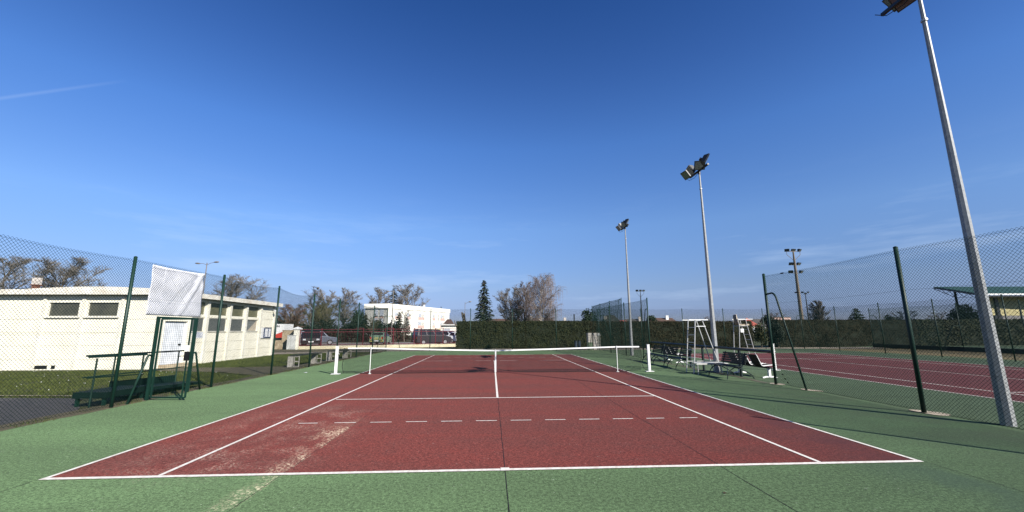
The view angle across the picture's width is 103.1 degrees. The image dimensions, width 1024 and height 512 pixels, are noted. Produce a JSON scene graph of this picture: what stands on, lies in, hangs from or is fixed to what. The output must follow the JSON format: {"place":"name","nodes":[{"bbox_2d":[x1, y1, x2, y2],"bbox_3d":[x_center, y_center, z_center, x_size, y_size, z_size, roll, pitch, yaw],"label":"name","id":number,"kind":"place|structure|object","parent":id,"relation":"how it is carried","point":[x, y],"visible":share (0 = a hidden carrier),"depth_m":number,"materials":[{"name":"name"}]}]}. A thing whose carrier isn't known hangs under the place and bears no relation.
{"place":"outdoors","nodes":[
{"label":"outdoors","id":0,"kind":"place"},
{"bbox_2d":[0,398,80,424],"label":"asphalt path","id":1,"kind":"structure","parent":0,"point":[65,406],"depth_m":9.46,"materials":[{"name":"asphalt"}]},
{"bbox_2d":[72,350,201,407],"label":"access ramp","id":2,"kind":"structure","parent":1,"relation":"on","point":[80,394],"depth_m":10.60,"materials":[{"name":"green paint"}]},
{"bbox_2d":[0,352,364,397],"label":"lawn grass","id":3,"kind":"structure","parent":0,"point":[50,386],"depth_m":15.56,"materials":[{"name":"plant"}]},
{"bbox_2d":[144,359,334,375],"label":"worn path","id":4,"kind":"structure","parent":0,"point":[236,372],"depth_m":18.59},
{"bbox_2d":[287,352,321,366],"bbox_3d":[-10.613,5.322,20.941,0.555,0.575,2.664,-1,-10,2],"label":"block bench","id":5,"kind":"object","parent":4,"relation":"on","point":[314,357],"visible":0.53,"depth_m":19.87,"materials":[{"name":"concrete"}]},
{"bbox_2d":[326,349,351,360],"bbox_3d":[-10.611,6.063,25.031,0.555,0.575,2.661,0,-10,1],"label":"block bench","id":6,"kind":"object","parent":4,"relation":"on","point":[327,357],"visible":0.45,"depth_m":24.06,"materials":[{"name":"concrete"}]},
{"bbox_2d":[274,330,293,348],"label":"stone wall","id":7,"kind":"structure","parent":0,"point":[282,342],"depth_m":38.99,"materials":[{"name":"stone"}]},
{"bbox_2d":[292,327,302,349],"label":"gate pillar","id":8,"kind":"structure","parent":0,"point":[297,340],"depth_m":38.55,"materials":[{"name":"white paint"}]},
{"bbox_2d":[274,347,454,351],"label":"dirt verge","id":9,"kind":"structure","parent":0,"point":[312,350],"depth_m":37.42,"materials":[{"name":"soil"}]},
{"bbox_2d":[300,342,455,345],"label":"car park","id":10,"kind":"structure","parent":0,"point":[396,343],"depth_m":51.53,"materials":[{"name":"asphalt"}]},
{"bbox_2d":[275,324,293,339],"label":"delivery lorry","id":11,"kind":"object","parent":10,"relation":"on","point":[280,327],"visible":0.05,"depth_m":49.38,"materials":[{"name":"white paint"}]},
{"bbox_2d":[301,330,320,345],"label":"parked car","id":12,"kind":"object","parent":10,"relation":"on","point":[306,333],"visible":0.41,"depth_m":45.22,"materials":[{"name":"grey metal"}]},
{"bbox_2d":[300,331,336,344],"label":"parked car","id":13,"kind":"object","parent":10,"relation":"on","point":[326,341],"visible":0.34,"depth_m":48.20,"materials":[{"name":"silver metal"}]},
{"bbox_2d":[369,332,390,344],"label":"parked car","id":14,"kind":"object","parent":10,"relation":"on","point":[377,334],"visible":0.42,"depth_m":48.03,"materials":[{"name":"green metal"}]},
{"bbox_2d":[411,329,451,343],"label":"parked van","id":15,"kind":"object","parent":10,"relation":"on","point":[424,335],"visible":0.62,"depth_m":47.97,"materials":[{"name":"grey metal"}]},
{"bbox_2d":[508,280,535,320],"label":"bare tree","id":16,"kind":"object","parent":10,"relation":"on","point":[527,316],"visible":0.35,"depth_m":56.06,"materials":[{"name":"brown plant"}]},
{"bbox_2d":[517,272,566,321],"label":"birch tree","id":17,"kind":"object","parent":10,"relation":"on","point":[541,298],"visible":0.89,"depth_m":51.31,"materials":[{"name":"brown plant"}]},
{"bbox_2d":[0,332,1013,409],"bbox_3d":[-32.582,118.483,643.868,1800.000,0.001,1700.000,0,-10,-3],"label":"ground","id":18,"kind":"structure","parent":0,"point":[83,402],"depth_m":15.68,"materials":[{"name":"green plant"}]},
{"bbox_2d":[0,255,65,288],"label":"bare tree","id":19,"kind":"object","parent":18,"relation":"on","point":[10,264],"visible":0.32,"depth_m":47.52,"materials":[{"name":"brown plant"}]},
{"bbox_2d":[27,255,109,287],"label":"bare tree","id":20,"kind":"object","parent":18,"relation":"on","point":[47,263],"visible":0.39,"depth_m":47.35,"materials":[{"name":"brown plant"}]},
{"bbox_2d":[0,395,149,395],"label":"kerb line","id":21,"kind":"object","parent":18,"relation":"on","point":[52,395],"visible":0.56,"depth_m":11.19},
{"bbox_2d":[0,278,282,369],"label":"clubhouse","id":22,"kind":"structure","parent":18,"relation":"on","point":[74,353],"depth_m":19.38,"materials":[{"name":"white paint"}]},
{"bbox_2d":[43,302,81,317],"bbox_3d":[-21.350,2.565,19.392,1.550,0.760,0.170,0,-10,-3],"label":"window frame","id":23,"kind":"structure","parent":22,"relation":"in","point":[73,315],"depth_m":19.43,"materials":[{"name":"white paint"}]},
{"bbox_2d":[83,302,119,317],"bbox_3d":[-19.578,2.575,19.481,1.560,0.760,0.170,0,-10,-3],"label":"window frame","id":24,"kind":"structure","parent":22,"relation":"in","point":[103,304],"depth_m":19.52,"materials":[{"name":"white paint"}]},
{"bbox_2d":[159,321,185,364],"bbox_3d":[-17.001,4.363,20.310,0.050,2.180,1.500,0,-10,-3],"label":"door","id":25,"kind":"structure","parent":22,"relation":"in","point":[167,323],"depth_m":20.34,"materials":[{"name":"metal"}]},
{"bbox_2d":[191,302,205,331],"bbox_3d":[-17.000,3.292,22.031,0.150,1.620,1.000,0,-10,-3],"label":"window frame","id":26,"kind":"structure","parent":22,"relation":"in","point":[202,305],"depth_m":22.32,"materials":[{"name":"white paint"}]},
{"bbox_2d":[208,303,227,331],"bbox_3d":[-17.079,3.574,23.584,0.150,1.620,1.680,0,-10,-3],"label":"window frame","id":27,"kind":"structure","parent":22,"relation":"in","point":[212,304],"depth_m":23.57,"materials":[{"name":"white glass"}]},
{"bbox_2d":[230,305,244,331],"bbox_3d":[-17.171,3.901,25.392,0.150,1.620,1.320,0,-10,-3],"label":"window frame","id":28,"kind":"structure","parent":22,"relation":"in","point":[237,306],"depth_m":25.42,"materials":[{"name":"white glass"}]},
{"bbox_2d":[246,307,258,331],"bbox_3d":[-17.254,4.195,27.013,0.150,1.620,1.300,0,-10,-3],"label":"window frame","id":29,"kind":"structure","parent":22,"relation":"in","point":[255,326],"depth_m":27.12,"materials":[{"name":"white glass"}]},
{"bbox_2d":[0,234,387,427],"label":"chain link fence","id":30,"kind":"object","parent":18,"relation":"on","point":[122,340],"visible":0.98,"depth_m":10.46,"materials":[{"name":"metal"}]},
{"bbox_2d":[144,316,198,399],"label":"gate","id":31,"kind":"structure","parent":30,"relation":"attached to","point":[188,355],"depth_m":10.48,"materials":[{"name":"metal"}]},
{"bbox_2d":[145,264,206,316],"bbox_3d":[-9.354,1.010,11.423,0.102,1.343,1.974,0,-10,-3],"label":"banner","id":32,"kind":"object","parent":30,"relation":"attached to","point":[197,283],"visible":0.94,"depth_m":11.33,"materials":[{"name":"fabric"}]},
{"bbox_2d":[195,261,218,293],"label":"street lamp","id":33,"kind":"object","parent":18,"relation":"on","point":[206,264],"visible":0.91,"depth_m":63.82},
{"bbox_2d":[203,273,270,300],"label":"bare tree","id":34,"kind":"object","parent":18,"relation":"on","point":[233,277],"visible":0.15,"depth_m":51.50,"materials":[{"name":"brown plant"}]},
{"bbox_2d":[286,335,295,348],"bbox_3d":[-20.756,8.107,38.281,0.740,1.320,0.410,0,-10,-3],"label":"electrical cabinet","id":35,"kind":"object","parent":18,"relation":"on","point":[293,342],"visible":0.71,"depth_m":38.15,"materials":[{"name":"metal"}]},
{"bbox_2d":[277,304,309,326],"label":"pollarded tree","id":36,"kind":"object","parent":18,"relation":"on","point":[290,317],"visible":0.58,"depth_m":57.93,"materials":[{"name":"brown plant"}]},
{"bbox_2d":[297,303,327,328],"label":"olive tree","id":37,"kind":"object","parent":18,"relation":"on","point":[311,315],"visible":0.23,"depth_m":69.38,"materials":[{"name":"green plant"}]},
{"bbox_2d":[301,286,338,317],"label":"bare tree","id":38,"kind":"object","parent":18,"relation":"on","point":[320,293],"visible":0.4,"depth_m":77.77,"materials":[{"name":"brown plant"}]},
{"bbox_2d":[307,303,337,325],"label":"olive tree","id":39,"kind":"object","parent":18,"relation":"on","point":[322,312],"visible":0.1,"depth_m":72.70,"materials":[{"name":"green plant"}]},
{"bbox_2d":[310,317,337,336],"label":"evergreen bush","id":40,"kind":"object","parent":18,"relation":"on","point":[328,327],"visible":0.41,"depth_m":62.84,"materials":[{"name":"green plant"}]},
{"bbox_2d":[314,301,344,326],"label":"olive tree","id":41,"kind":"object","parent":18,"relation":"on","point":[326,310],"visible":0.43,"depth_m":64.42,"materials":[{"name":"green plant"}]},
{"bbox_2d":[333,318,355,341],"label":"evergreen bush","id":42,"kind":"object","parent":18,"relation":"on","point":[345,330],"visible":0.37,"depth_m":63.59,"materials":[{"name":"green plant"}]},
{"bbox_2d":[333,287,362,337],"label":"bare tree","id":43,"kind":"object","parent":18,"relation":"on","point":[344,299],"visible":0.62,"depth_m":83.22,"materials":[{"name":"brown plant"}]},
{"bbox_2d":[349,310,365,323],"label":"pine tree","id":44,"kind":"object","parent":18,"relation":"on","point":[353,318],"visible":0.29,"depth_m":77.48,"materials":[{"name":"green plant"}]},
{"bbox_2d":[349,321,368,341],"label":"evergreen bush","id":45,"kind":"object","parent":18,"relation":"on","point":[351,333],"visible":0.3,"depth_m":62.67,"materials":[{"name":"green plant"}]},
{"bbox_2d":[356,315,369,340],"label":"conifer","id":46,"kind":"object","parent":18,"relation":"on","point":[364,330],"visible":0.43,"depth_m":63.11,"materials":[{"name":"green plant"}]},
{"bbox_2d":[298,344,456,348],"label":"wall","id":47,"kind":"structure","parent":18,"relation":"on","point":[419,345],"depth_m":41.33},
{"bbox_2d":[299,328,455,345],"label":"red railings","id":48,"kind":"object","parent":47,"relation":"on","point":[393,331],"visible":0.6,"depth_m":41.49,"materials":[{"name":"metal"}]},
{"bbox_2d":[366,287,391,303],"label":"bare tree","id":49,"kind":"object","parent":18,"relation":"on","point":[380,295],"visible":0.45,"depth_m":180.70,"materials":[{"name":"brown plant"}]},
{"bbox_2d":[383,320,399,336],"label":"evergreen bush","id":50,"kind":"object","parent":18,"relation":"on","point":[389,323],"visible":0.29,"depth_m":64.82,"materials":[{"name":"green plant"}]},
{"bbox_2d":[389,288,397,303],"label":"spruce tree","id":51,"kind":"object","parent":18,"relation":"on","point":[393,300],"visible":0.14,"depth_m":152.86,"materials":[{"name":"green plant"}]},
{"bbox_2d":[392,312,405,340],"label":"conifer","id":52,"kind":"object","parent":18,"relation":"on","point":[398,324],"visible":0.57,"depth_m":64.44,"materials":[{"name":"green plant"}]},
{"bbox_2d":[401,318,410,340],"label":"conifer","id":53,"kind":"object","parent":18,"relation":"on","point":[409,337],"visible":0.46,"depth_m":67.42,"materials":[{"name":"green plant"}]},
{"bbox_2d":[400,310,412,341],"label":"bare tree","id":54,"kind":"object","parent":18,"relation":"on","point":[405,323],"visible":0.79,"depth_m":61.79,"materials":[{"name":"brown plant"}]},
{"bbox_2d":[364,303,449,334],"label":"apartment block","id":55,"kind":"structure","parent":18,"relation":"on","point":[410,309],"depth_m":141.96,"materials":[{"name":"white paint"}]},
{"bbox_2d":[391,283,429,306],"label":"bare tree","id":56,"kind":"object","parent":18,"relation":"on","point":[405,295],"visible":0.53,"depth_m":182.17,"materials":[{"name":"brown plant"}]},
{"bbox_2d":[440,324,455,331],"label":"house","id":57,"kind":"structure","parent":18,"relation":"on","point":[450,326],"depth_m":71.93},
{"bbox_2d":[474,280,494,320],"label":"spruce tree","id":58,"kind":"object","parent":18,"relation":"on","point":[484,302],"visible":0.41,"depth_m":52.87,"materials":[{"name":"green plant"}]},
{"bbox_2d":[492,287,532,320],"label":"bare tree","id":59,"kind":"object","parent":18,"relation":"on","point":[503,301],"visible":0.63,"depth_m":54.50,"materials":[{"name":"brown plant"}]},
{"bbox_2d":[455,320,590,348],"bbox_3d":[1.081,7.476,39.200,12.957,2.832,1.578,0,-10,-1],"label":"clipped hedge","id":60,"kind":"object","parent":18,"relation":"on","point":[497,334],"visible":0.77,"depth_m":38.67,"materials":[{"name":"green plant"}]},
{"bbox_2d":[581,308,595,320],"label":"evergreen tree","id":61,"kind":"object","parent":18,"relation":"on","point":[586,312],"visible":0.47,"depth_m":67.06,"materials":[{"name":"green plant"}]},
{"bbox_2d":[592,298,621,320],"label":"practice fence","id":62,"kind":"object","parent":18,"relation":"on","point":[609,305],"visible":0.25,"depth_m":50.01,"materials":[{"name":"green paint"}]},
{"bbox_2d":[650,315,674,321],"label":"house","id":63,"kind":"structure","parent":18,"relation":"on","point":[664,319],"depth_m":88.44,"materials":[{"name":"white paint"}]},
{"bbox_2d":[589,320,754,347],"bbox_3d":[15.288,7.538,39.509,15.968,2.740,1.581,0,-10,0],"label":"clipped hedge","id":64,"kind":"object","parent":18,"relation":"on","point":[691,331],"visible":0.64,"depth_m":39.02,"materials":[{"name":"green plant"}]},
{"bbox_2d":[752,321,768,347],"bbox_3d":[24.195,7.627,39.655,1.590,2.621,1.459,0,-10,-3],"label":"flowering shrub","id":65,"kind":"object","parent":18,"relation":"on","point":[756,332],"visible":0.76,"depth_m":39.44,"materials":[{"name":"green plant"}]},
{"bbox_2d":[768,319,785,345],"bbox_3d":[25.600,7.507,39.331,1.547,2.733,1.549,0,-10,-3],"label":"conifer shrub","id":66,"kind":"object","parent":18,"relation":"on","point":[776,335],"visible":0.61,"depth_m":39.13,"materials":[{"name":"green plant"}]},
{"bbox_2d":[784,249,803,318],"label":"floodlight mast","id":67,"kind":"object","parent":18,"relation":"on","point":[794,263],"visible":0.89,"depth_m":52.81,"materials":[{"name":"metal"}]},
{"bbox_2d":[805,301,830,319],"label":"tree","id":68,"kind":"object","parent":18,"relation":"on","point":[818,315],"visible":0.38,"depth_m":118.37,"materials":[{"name":"green plant"}]},
{"bbox_2d":[765,319,920,346],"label":"clipped hedge","id":69,"kind":"object","parent":18,"relation":"on","point":[830,337],"visible":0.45,"depth_m":40.62,"materials":[{"name":"green plant"}]},
{"bbox_2d":[849,308,863,319],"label":"cedar tree","id":70,"kind":"object","parent":18,"relation":"on","point":[856,316],"visible":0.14,"depth_m":88.23,"materials":[{"name":"green plant"}]},
{"bbox_2d":[828,349,1023,360],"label":"leaf litter","id":71,"kind":"object","parent":18,"relation":"on","point":[939,354],"visible":0.3,"depth_m":28.75,"materials":[{"name":"plant"}]},
{"bbox_2d":[868,299,1023,353],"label":"screened fence","id":72,"kind":"object","parent":18,"relation":"on","point":[921,347],"visible":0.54,"depth_m":31.41,"materials":[{"name":"green paint"}]},
{"bbox_2d":[947,304,978,318],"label":"evergreen tree","id":73,"kind":"object","parent":18,"relation":"on","point":[969,310],"visible":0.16,"depth_m":70.84,"materials":[{"name":"green plant"}]},
{"bbox_2d":[912,318,1023,345],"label":"clipped hedge","id":74,"kind":"object","parent":18,"relation":"on","point":[969,335],"visible":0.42,"depth_m":42.53,"materials":[{"name":"green plant"}]},
{"bbox_2d":[933,286,1023,319],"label":"sports hall","id":75,"kind":"structure","parent":18,"relation":"on","point":[1021,295],"depth_m":60.69,"materials":[{"name":"green paint"}]},
{"bbox_2d":[0,349,1023,511],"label":"court surface","id":76,"kind":"object","parent":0,"point":[974,449],"visible":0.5,"depth_m":4.86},
{"bbox_2d":[0,352,378,430],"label":"dirt edge","id":77,"kind":"object","parent":76,"relation":"on","point":[3,427],"visible":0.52,"depth_m":9.22,"materials":[{"name":"soil"}]},
{"bbox_2d":[10,352,379,426],"bbox_3d":[-9.742,5.174,18.722,0.409,0.111,30.393,0,-10,-3],"label":"weed fringe","id":78,"kind":"object","parent":77,"relation":"on","point":[168,394],"visible":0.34,"depth_m":11.16,"materials":[{"name":"green plant"}]},
{"bbox_2d":[332,346,340,373],"bbox_3d":[-7.016,4.161,16.276,0.330,1.095,0.180,0,-10,-3],"label":"net post","id":79,"kind":"object","parent":76,"relation":"on","point":[336,359],"visible":1,"depth_m":16.25,"materials":[{"name":"metal"}]},
{"bbox_2d":[48,354,912,477],"bbox_3d":[-0.682,4.793,16.774,11.000,0.001,23.770,0,-10,-3],"label":"red court","id":80,"kind":"object","parent":76,"relation":"on","point":[451,433],"visible":0.8,"depth_m":7.07,"materials":[{"name":"concrete"}]},
{"bbox_2d":[39,354,923,479],"bbox_3d":[-0.681,4.784,16.763,11.000,0.003,23.846,0,-10,-3],"label":"court line paint","id":81,"kind":"object","parent":80,"relation":"on","point":[503,468],"visible":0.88,"depth_m":5.28,"materials":[{"name":"paint"}]},
{"bbox_2d":[387,308,611,350],"bbox_3d":[-0.852,6.277,34.573,19.093,3.630,0.543,0,-10,-3],"label":"chain link fence","id":82,"kind":"object","parent":76,"relation":"on","point":[555,311],"visible":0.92,"depth_m":34.49,"materials":[{"name":"metal"}]},
{"bbox_2d":[1,368,1023,511],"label":"joint line","id":83,"kind":"object","parent":76,"relation":"on","point":[504,462],"visible":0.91,"depth_m":5.06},
{"bbox_2d":[596,298,650,359],"bbox_3d":[7.515,5.244,29.017,0.076,3.630,11.828,0,-10,-3],"label":"chain link fence","id":84,"kind":"object","parent":76,"relation":"on","point":[645,304],"visible":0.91,"depth_m":27.45,"materials":[{"name":"metal"}]},
{"bbox_2d":[616,219,633,354],"bbox_3d":[7.856,2.193,28.000,0.558,9.268,2.180,0,-10,-3],"label":"floodlight pole","id":85,"kind":"object","parent":76,"relation":"on","point":[622,225],"visible":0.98,"depth_m":28.09,"materials":[{"name":"grey metal"}]},
{"bbox_2d":[646,344,653,371],"bbox_3d":[5.688,4.234,16.909,0.330,1.095,0.180,0,-10,-3],"label":"net post","id":86,"kind":"object","parent":76,"relation":"on","point":[648,358],"visible":1,"depth_m":16.87,"materials":[{"name":"metal"}]},
{"bbox_2d":[339,346,647,373],"bbox_3d":[-0.669,4.234,16.648,12.608,1.024,0.060,0,-10,-3],"label":"tennis net","id":87,"kind":"object","parent":86,"relation":"attached to","point":[496,358],"visible":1,"depth_m":16.64,"materials":[{"name":"fabric"}]},
{"bbox_2d":[642,345,668,362],"bbox_3d":[7.604,5.190,21.618,1.036,0.915,1.420,0,-10,-2],"label":"park bench","id":88,"kind":"object","parent":76,"relation":"on","point":[658,349],"visible":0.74,"depth_m":21.59,"materials":[{"name":"green metal"}]},
{"bbox_2d":[653,346,683,365],"bbox_3d":[7.619,4.889,19.955,1.036,0.915,1.420,1,-10,-6],"label":"park bench","id":89,"kind":"object","parent":76,"relation":"on","point":[675,351],"visible":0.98,"depth_m":19.94,"materials":[{"name":"green metal"}]},
{"bbox_2d":[667,347,698,368],"bbox_3d":[7.742,4.631,18.529,1.036,0.915,1.420,-1,-10,3],"label":"park bench","id":90,"kind":"object","parent":76,"relation":"on","point":[684,352],"visible":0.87,"depth_m":18.54,"materials":[{"name":"green metal"}]},
{"bbox_2d":[680,153,719,372],"bbox_3d":[8.134,0.355,17.206,0.558,9.038,2.180,0,-10,-3],"label":"floodlight pole","id":91,"kind":"object","parent":76,"relation":"on","point":[690,170],"visible":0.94,"depth_m":17.24,"materials":[{"name":"grey metal"}]},
{"bbox_2d":[686,319,721,372],"bbox_3d":[7.771,3.675,16.648,1.219,2.121,0.679,0,-10,-3],"label":"umpire chair","id":92,"kind":"object","parent":76,"relation":"on","point":[698,326],"visible":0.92,"depth_m":16.57,"materials":[{"name":"metal"}]},
{"bbox_2d":[651,360,767,382],"bbox_3d":[8.112,4.983,18.003,0.336,0.001,9.904,0,-10,-2],"label":"footing patch","id":93,"kind":"object","parent":76,"relation":"on","point":[718,373],"visible":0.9,"depth_m":15.81,"materials":[{"name":"concrete"}]},
{"bbox_2d":[691,362,727,374],"bbox_3d":[7.735,4.391,15.891,1.280,0.430,0.470,0,-10,-3],"label":"bench","id":94,"kind":"object","parent":76,"relation":"on","point":[700,363],"visible":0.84,"depth_m":15.80,"materials":[{"name":"metal"}]},
{"bbox_2d":[709,351,754,378],"bbox_3d":[7.949,3.964,14.850,1.036,0.915,1.420,1,-10,-5],"label":"park bench","id":95,"kind":"object","parent":76,"relation":"on","point":[726,356],"visible":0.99,"depth_m":14.80,"materials":[{"name":"green metal"}]},
{"bbox_2d":[762,226,1023,429],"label":"chain link fence","id":96,"kind":"object","parent":76,"relation":"on","point":[914,353],"visible":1,"depth_m":8.83,"materials":[{"name":"metal"}]},
{"bbox_2d":[909,409,949,415],"bbox_3d":[8.694,3.250,8.457,0.407,0.001,0.656,0,-10,-3],"label":"footing patch","id":97,"kind":"object","parent":76,"relation":"on","point":[936,413],"visible":0.87,"depth_m":8.34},
{"bbox_2d":[877,0,1016,426],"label":"floodlight pole","id":98,"kind":"object","parent":76,"relation":"on","point":[898,6],"visible":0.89,"depth_m":7.91,"materials":[{"name":"grey metal"}]},
{"bbox_2d":[0,0,1023,328],"label":"sky","id":99,"kind":"structure","parent":0,"point":[445,148],"materials":[{"name":"blue"}]},
{"bbox_2d":[274,347,872,353],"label":"gravel path","id":100,"kind":"structure","parent":0,"point":[603,348],"depth_m":36.56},
{"bbox_2d":[586,333,600,349],"bbox_3d":[7.150,7.503,35.709,1.160,1.470,0.330,0,-10,-3],"label":"block hut","id":101,"kind":"object","parent":100,"relation":"on","point":[594,341],"visible":0.63,"depth_m":35.63,"materials":[{"name":"concrete"}]},
{"bbox_2d":[603,349,1023,429],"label":"neighbour court surface","id":102,"kind":"object","parent":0,"point":[758,373],"visible":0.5,"depth_m":12.12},
{"bbox_2d":[650,341,770,376],"bbox_3d":[8.184,4.484,18.008,0.244,1.098,10.201,0,-10,-3],"label":"barrier rail","id":103,"kind":"object","parent":102,"relation":"on","point":[739,350],"visible":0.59,"depth_m":16.51,"materials":[{"name":"white painted metal"}]},
{"bbox_2d":[600,308,820,349],"bbox_3d":[17.352,6.410,35.637,19.522,3.630,0.261,0,-10,-3],"label":"chain link fence","id":104,"kind":"object","parent":102,"relation":"on","point":[710,329],"visible":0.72,"depth_m":35.75,"materials":[{"name":"metal"}]},
{"bbox_2d":[730,354,773,377],"bbox_3d":[9.187,4.157,15.637,0.697,0.824,2.380,1,-10,-4],"label":"seat row","id":105,"kind":"object","parent":102,"relation":"on","point":[755,360],"visible":0.67,"depth_m":15.05,"materials":[{"name":"white paint"}]},
{"bbox_2d":[688,353,1023,402],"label":"tennis court","id":106,"kind":"object","parent":102,"relation":"on","point":[767,359],"visible":0.67,"depth_m":16.74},
{"bbox_2d":[732,315,755,354],"bbox_3d":[15.763,5.357,27.762,1.152,2.694,0.725,0,-10,-3],"label":"umpire chair","id":107,"kind":"object","parent":106,"relation":"on","point":[736,320],"visible":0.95,"depth_m":27.71,"materials":[{"name":"metal"}]},
{"bbox_2d":[692,353,1022,401],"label":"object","id":108,"kind":"object","parent":106,"relation":"on","point":[889,378],"visible":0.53,"depth_m":15.84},
{"bbox_2d":[800,294,1023,361],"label":"chain link fence","id":109,"kind":"object","parent":102,"relation":"on","point":[934,317],"visible":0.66,"depth_m":26.09,"materials":[{"name":"metal"}]},
{"bbox_2d":[855,345,1023,348],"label":"court","id":110,"kind":"object","parent":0,"point":[1019,347],"visible":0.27,"depth_m":38.95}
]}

